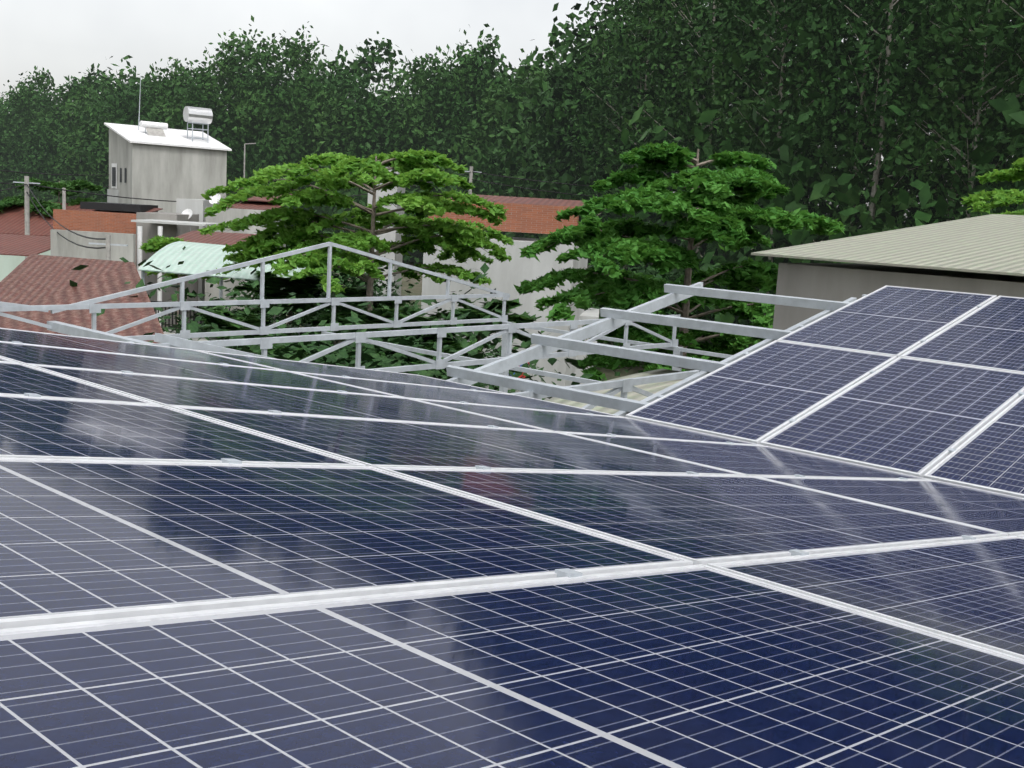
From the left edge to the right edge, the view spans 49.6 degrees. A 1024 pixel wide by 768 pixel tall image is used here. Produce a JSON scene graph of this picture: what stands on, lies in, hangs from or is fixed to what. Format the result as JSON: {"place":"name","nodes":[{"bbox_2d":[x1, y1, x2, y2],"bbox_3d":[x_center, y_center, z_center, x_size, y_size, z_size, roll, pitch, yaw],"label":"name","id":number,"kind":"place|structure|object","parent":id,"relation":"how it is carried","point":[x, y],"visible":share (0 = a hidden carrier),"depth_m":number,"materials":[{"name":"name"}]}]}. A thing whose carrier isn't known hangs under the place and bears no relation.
{"place":"outdoors","nodes":[
{"label":"outdoors","id":0,"kind":"place"},
{"bbox_2d":[0,177,104,216],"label":"tree","id":1,"kind":"object","parent":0,"point":[73,185],"depth_m":64.99,"materials":[{"name":"green plant"}]},
{"bbox_2d":[139,235,228,328],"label":"papaya","id":2,"kind":"object","parent":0,"point":[155,244],"depth_m":44.02,"materials":[{"name":"green plant"}]},
{"bbox_2d":[195,305,308,359],"bbox_3d":[-7.279,0.326,28.907,3.780,4.640,3.746,11,12,41],"label":"bush","id":3,"kind":"object","parent":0,"point":[219,322],"depth_m":28.64,"materials":[{"name":"green plant"}]},
{"bbox_2d":[231,271,345,335],"bbox_3d":[-6.997,-0.864,34.378,3.541,5.328,4.113,11,12,41],"label":"palm","id":4,"kind":"object","parent":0,"point":[303,288],"depth_m":33.72,"materials":[{"name":"green plant"}]},
{"bbox_2d":[324,231,344,331],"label":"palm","id":5,"kind":"object","parent":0,"point":[330,233],"depth_m":56.67,"materials":[{"name":"green plant"}]},
{"bbox_2d":[197,148,514,358],"bbox_3d":[-3.986,-2.280,32.217,7.211,9.142,9.849,11,12,41],"label":"terminalia tree","id":6,"kind":"object","parent":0,"point":[410,166],"depth_m":30.66,"materials":[{"name":"green plant"}]},
{"bbox_2d":[303,285,423,332],"bbox_3d":[-4.386,-0.313,32.473,3.917,5.126,3.944,11,12,41],"label":"bush","id":7,"kind":"object","parent":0,"point":[352,292],"depth_m":31.37,"materials":[{"name":"green plant"}]},
{"bbox_2d":[361,313,483,364],"bbox_3d":[-2.553,0.270,31.199,3.626,4.576,3.846,11,12,41],"label":"bush","id":8,"kind":"object","parent":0,"point":[432,339],"depth_m":30.46,"materials":[{"name":"green plant"}]},
{"bbox_2d":[422,293,535,353],"bbox_3d":[-1.189,-0.159,32.811,3.749,5.078,4.205,11,12,41],"label":"bush","id":9,"kind":"object","parent":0,"point":[512,318],"depth_m":31.79,"materials":[{"name":"green plant"}]},
{"bbox_2d":[0,0,1012,227],"label":"sky","id":10,"kind":"structure","parent":0,"point":[62,37],"materials":[{"name":"white"}]},
{"bbox_2d":[0,0,1023,348],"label":"forest","id":11,"kind":"object","parent":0,"point":[304,104],"depth_m":69.32,"materials":[{"name":"green plant"}]},
{"bbox_2d":[286,213,813,380],"bbox_3d":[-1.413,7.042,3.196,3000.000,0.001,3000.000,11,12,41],"label":"ground","id":12,"kind":"structure","parent":0,"point":[416,289],"depth_m":82.52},
{"bbox_2d":[0,254,223,343],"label":"rusty roof","id":13,"kind":"structure","parent":12,"relation":"on","point":[33,279],"depth_m":27.33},
{"bbox_2d":[104,123,231,212],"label":"tall white house","id":14,"kind":"structure","parent":12,"relation":"on","point":[173,164],"depth_m":74.18,"materials":[{"name":"paint"}]},
{"bbox_2d":[138,75,212,142],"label":"roof water tank","id":15,"kind":"object","parent":14,"relation":"on","point":[197,115],"visible":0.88,"depth_m":75.46,"materials":[{"name":"metal"}]},
{"bbox_2d":[138,241,306,335],"bbox_3d":[-9.099,-1.562,36.413,5.060,5.839,4.200,3,9,0],"label":"teal awning","id":16,"kind":"object","parent":12,"relation":"on","point":[195,257],"visible":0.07,"depth_m":34.95,"materials":[{"name":"metal"}]},
{"bbox_2d":[0,167,598,400],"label":"houses","id":17,"kind":"structure","parent":12,"relation":"on","point":[133,227],"depth_m":49.99,"materials":[{"name":"brick"}]},
{"bbox_2d":[180,194,220,230],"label":"satellite dishes","id":18,"kind":"object","parent":17,"relation":"on","point":[212,201],"visible":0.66,"depth_m":59.94,"materials":[{"name":"white paint"}]},
{"bbox_2d":[70,226,727,399],"bbox_3d":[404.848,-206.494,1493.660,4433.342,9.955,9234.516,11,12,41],"label":"yard shrubs","id":19,"kind":"object","parent":12,"relation":"on","point":[372,360],"visible":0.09,"depth_m":26.23,"materials":[{"name":"green plant"}]},
{"bbox_2d":[0,242,856,416],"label":"metal roof frame","id":20,"kind":"object","parent":12,"relation":"on","point":[495,371],"visible":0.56,"depth_m":11.62,"materials":[{"name":"grey metal"}]},
{"bbox_2d":[0,328,1023,767],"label":"solar array","id":21,"kind":"object","parent":20,"relation":"on","point":[220,560],"visible":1,"depth_m":1.75,"materials":[{"name":"blue glass"}]},
{"bbox_2d":[625,285,1023,497],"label":"solar array","id":22,"kind":"object","parent":20,"relation":"on","point":[925,383],"visible":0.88,"depth_m":7.41,"materials":[{"name":"blue glass"}]},
{"bbox_2d":[0,143,940,259],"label":"utility poles","id":23,"kind":"object","parent":12,"relation":"on","point":[27,183],"visible":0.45,"depth_m":58.38,"materials":[{"name":"concrete"}]},
{"bbox_2d":[0,0,1023,323],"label":"forest deep shade","id":24,"kind":"object","parent":12,"relation":"on","point":[590,146],"visible":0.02,"depth_m":73.80,"materials":[{"name":"green plant"}]},
{"bbox_2d":[511,362,533,377],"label":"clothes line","id":25,"kind":"object","parent":12,"relation":"on","point":[528,363],"visible":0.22,"depth_m":40.07,"materials":[{"name":"multicoloured metal"}]},
{"bbox_2d":[547,366,693,413],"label":"roof","id":26,"kind":"structure","parent":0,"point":[653,388],"depth_m":10.92,"materials":[{"name":"beige metal"}]},
{"bbox_2d":[513,140,845,380],"bbox_3d":[4.086,-1.075,26.805,7.862,9.351,8.900,11,12,41],"label":"terminalia tree","id":27,"kind":"object","parent":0,"point":[726,218],"depth_m":25.41,"materials":[{"name":"green plant"}]},
{"bbox_2d":[751,214,1023,329],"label":"building","id":28,"kind":"structure","parent":0,"point":[984,254],"depth_m":15.23,"materials":[{"name":"metal"}]},
{"bbox_2d":[960,157,1023,214],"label":"terminalia tree","id":29,"kind":"object","parent":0,"point":[976,201],"depth_m":29.60,"materials":[{"name":"green plant"}]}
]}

